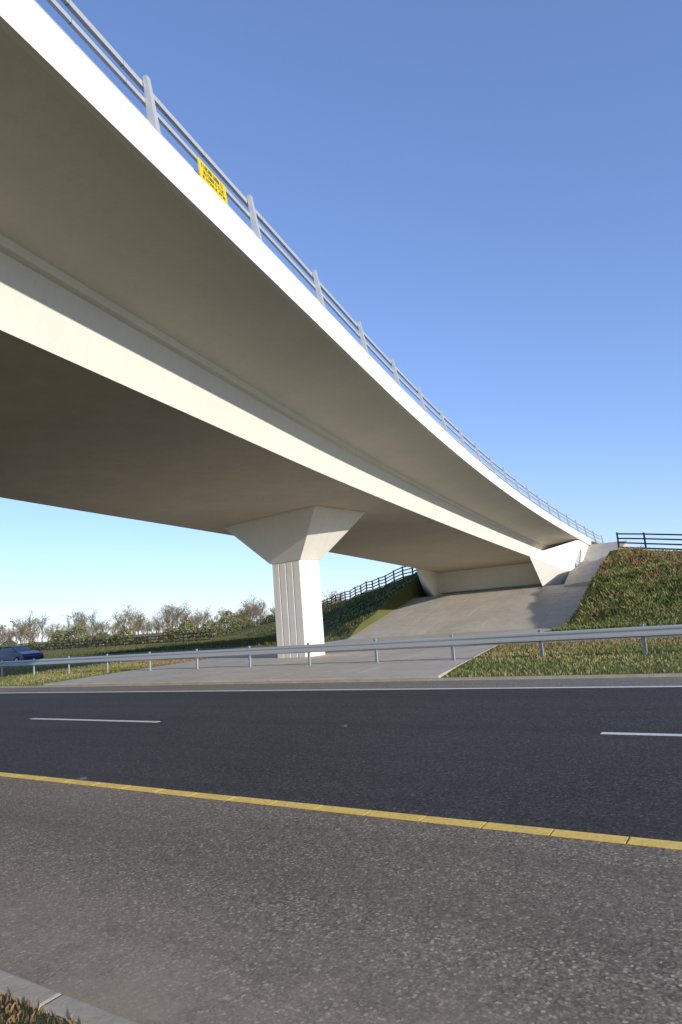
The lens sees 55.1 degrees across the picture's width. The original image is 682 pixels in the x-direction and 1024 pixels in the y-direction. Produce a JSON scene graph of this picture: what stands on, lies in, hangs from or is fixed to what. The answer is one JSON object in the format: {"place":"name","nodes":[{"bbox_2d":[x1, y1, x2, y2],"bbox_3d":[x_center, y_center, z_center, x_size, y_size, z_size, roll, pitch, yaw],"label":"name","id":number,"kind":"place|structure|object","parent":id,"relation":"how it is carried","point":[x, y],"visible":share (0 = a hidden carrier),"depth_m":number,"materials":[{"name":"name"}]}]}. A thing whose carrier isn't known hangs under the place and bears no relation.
{"place":"outdoors","nodes":[
{"label":"outdoors","id":0,"kind":"place"},
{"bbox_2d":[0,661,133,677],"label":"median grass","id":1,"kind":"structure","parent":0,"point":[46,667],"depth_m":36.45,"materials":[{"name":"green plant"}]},
{"bbox_2d":[0,832,552,1023],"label":"gutter grit","id":2,"kind":"object","parent":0,"point":[145,972],"visible":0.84,"depth_m":3.08,"materials":[{"name":"brown"}]},
{"bbox_2d":[0,541,681,1023],"bbox_3d":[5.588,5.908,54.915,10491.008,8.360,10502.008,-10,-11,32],"label":"ground","id":3,"kind":"structure","parent":0,"point":[408,591],"depth_m":28.15,"materials":[{"name":"green plant"}]},
{"bbox_2d":[0,990,83,1023],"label":"verge grass","id":4,"kind":"structure","parent":3,"relation":"on","point":[19,1013],"depth_m":2.75,"materials":[{"name":"green plant"}]},
{"bbox_2d":[0,970,140,1023],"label":"kerb","id":5,"kind":"structure","parent":3,"relation":"on","point":[64,1007],"depth_m":2.83,"materials":[{"name":"concrete"}]},
{"bbox_2d":[0,631,209,650],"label":"timber fence","id":6,"kind":"object","parent":3,"relation":"on","point":[115,642],"visible":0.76,"depth_m":95.41,"materials":[{"name":"grey"}]},
{"bbox_2d":[0,601,330,649],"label":"hedge","id":7,"kind":"object","parent":3,"relation":"on","point":[223,624],"visible":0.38,"depth_m":121.80,"materials":[{"name":"green plant"}]},
{"bbox_2d":[0,587,344,645],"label":"distant trees","id":8,"kind":"object","parent":3,"relation":"on","point":[247,611],"visible":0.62,"depth_m":168.89,"materials":[{"name":"brown plant"}]},
{"bbox_2d":[43,572,417,657],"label":"embankment vegetation","id":9,"kind":"object","parent":3,"relation":"on","point":[240,639],"visible":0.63,"depth_m":65.35,"materials":[{"name":"green plant"}]},
{"bbox_2d":[44,645,496,684],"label":"median paving","id":10,"kind":"structure","parent":3,"relation":"on","point":[417,663],"depth_m":21.99,"materials":[{"name":"concrete"}]},
{"bbox_2d":[0,0,627,657],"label":"road bridge","id":11,"kind":"structure","parent":3,"relation":"on","point":[180,346],"depth_m":14.65,"materials":[{"name":"concrete"}]},
{"bbox_2d":[197,156,227,204],"bbox_3d":[-2.097,-5.401,10.705,0.060,0.380,0.816,-8,-10,20],"label":"warning sign","id":12,"kind":"object","parent":11,"relation":"on","point":[211,180],"visible":1,"depth_m":10.66,"materials":[{"name":"yellow metal"}]},
{"bbox_2d":[33,0,603,542],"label":"bridge parapet","id":13,"kind":"structure","parent":11,"relation":"on","point":[151,104],"depth_m":12.21,"materials":[{"name":"silver metal"}]},
{"bbox_2d":[248,566,416,627],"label":"timber fence","id":14,"kind":"object","parent":3,"relation":"on","point":[350,592],"visible":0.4,"depth_m":78.95,"materials":[{"name":"grey"}]},
{"bbox_2d":[0,774,681,1023],"bbox_3d":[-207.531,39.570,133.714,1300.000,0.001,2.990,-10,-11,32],"label":"hard shoulder","id":15,"kind":"object","parent":3,"relation":"on","point":[606,948],"depth_m":3.58},
{"bbox_2d":[0,772,681,849],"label":"yellow edge line","id":16,"kind":"object","parent":15,"relation":"on","point":[566,833],"visible":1,"depth_m":5.26,"materials":[{"name":"paint"}]},
{"bbox_2d":[0,687,681,841],"bbox_3d":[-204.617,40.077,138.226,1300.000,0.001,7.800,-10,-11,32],"label":"carriageway","id":17,"kind":"structure","parent":3,"relation":"on","point":[552,758],"depth_m":8.16,"materials":[{"name":"black asphalt"}]},
{"bbox_2d":[74,776,86,779],"bbox_3d":[-3.008,3.078,7.563,0.120,0.019,0.100,-10,-11,32],"label":"road stud","id":18,"kind":"object","parent":17,"relation":"on","point":[81,778],"visible":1,"depth_m":7.54,"materials":[{"name":"grey plastic"}]},
{"bbox_2d":[32,718,681,735],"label":"lane line","id":19,"kind":"object","parent":17,"relation":"on","point":[654,734],"visible":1,"depth_m":7.85,"materials":[{"name":"white paint"}]},
{"bbox_2d":[0,624,681,675],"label":"guardrail","id":20,"kind":"object","parent":3,"relation":"on","point":[642,631],"visible":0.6,"depth_m":20.75,"materials":[{"name":"silver metal"}]},
{"bbox_2d":[0,673,681,687],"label":"median edging kerb","id":21,"kind":"structure","parent":3,"relation":"on","point":[481,678],"depth_m":15.82,"materials":[{"name":"concrete"}]},
{"bbox_2d":[0,677,681,692],"bbox_3d":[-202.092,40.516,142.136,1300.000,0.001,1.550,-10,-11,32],"label":"hard strip","id":22,"kind":"object","parent":3,"relation":"on","point":[607,682],"depth_m":14.99,"materials":[{"name":"asphalt"}]},
{"bbox_2d":[21,686,681,692],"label":"white edge line","id":23,"kind":"object","parent":22,"relation":"on","point":[377,689],"depth_m":14.12,"materials":[{"name":"paint"}]},
{"bbox_2d":[6,635,680,667],"bbox_3d":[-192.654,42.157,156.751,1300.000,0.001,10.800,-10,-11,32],"label":"carriageway","id":24,"kind":"structure","parent":3,"relation":"on","point":[394,649],"depth_m":29.62,"materials":[{"name":"grey asphalt"}]},
{"bbox_2d":[0,645,43,660],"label":"blue car","id":25,"kind":"object","parent":24,"relation":"on","point":[16,653],"visible":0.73,"depth_m":50.97,"materials":[{"name":"blue paint"}]},
{"bbox_2d":[324,627,555,643],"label":"abutment apron","id":26,"kind":"object","parent":3,"relation":"on","point":[448,635],"visible":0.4,"depth_m":42.14,"materials":[{"name":"concrete"}]},
{"bbox_2d":[348,584,588,638],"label":"slope paving","id":27,"kind":"structure","parent":3,"relation":"on","point":[535,607],"depth_m":49.34,"materials":[{"name":"concrete"}]},
{"bbox_2d":[549,546,681,631],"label":"embankment vegetation","id":28,"kind":"object","parent":3,"relation":"on","point":[673,618],"visible":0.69,"depth_m":38.77,"materials":[{"name":"green plant"}]},
{"bbox_2d":[572,545,681,619],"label":"bracken","id":29,"kind":"object","parent":3,"relation":"on","point":[658,594],"visible":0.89,"depth_m":41.37,"materials":[{"name":"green plant"}]},
{"bbox_2d":[616,532,681,549],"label":"timber fence","id":30,"kind":"object","parent":3,"relation":"on","point":[644,538],"visible":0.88,"depth_m":49.30,"materials":[{"name":"grey"}]},
{"bbox_2d":[0,635,681,685],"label":"median grass","id":31,"kind":"structure","parent":0,"point":[167,661],"depth_m":19.02,"materials":[{"name":"green plant"}]},
{"bbox_2d":[0,0,681,644],"label":"sky","id":32,"kind":"structure","parent":0,"point":[492,189],"materials":[{"name":"blue"}]}
]}

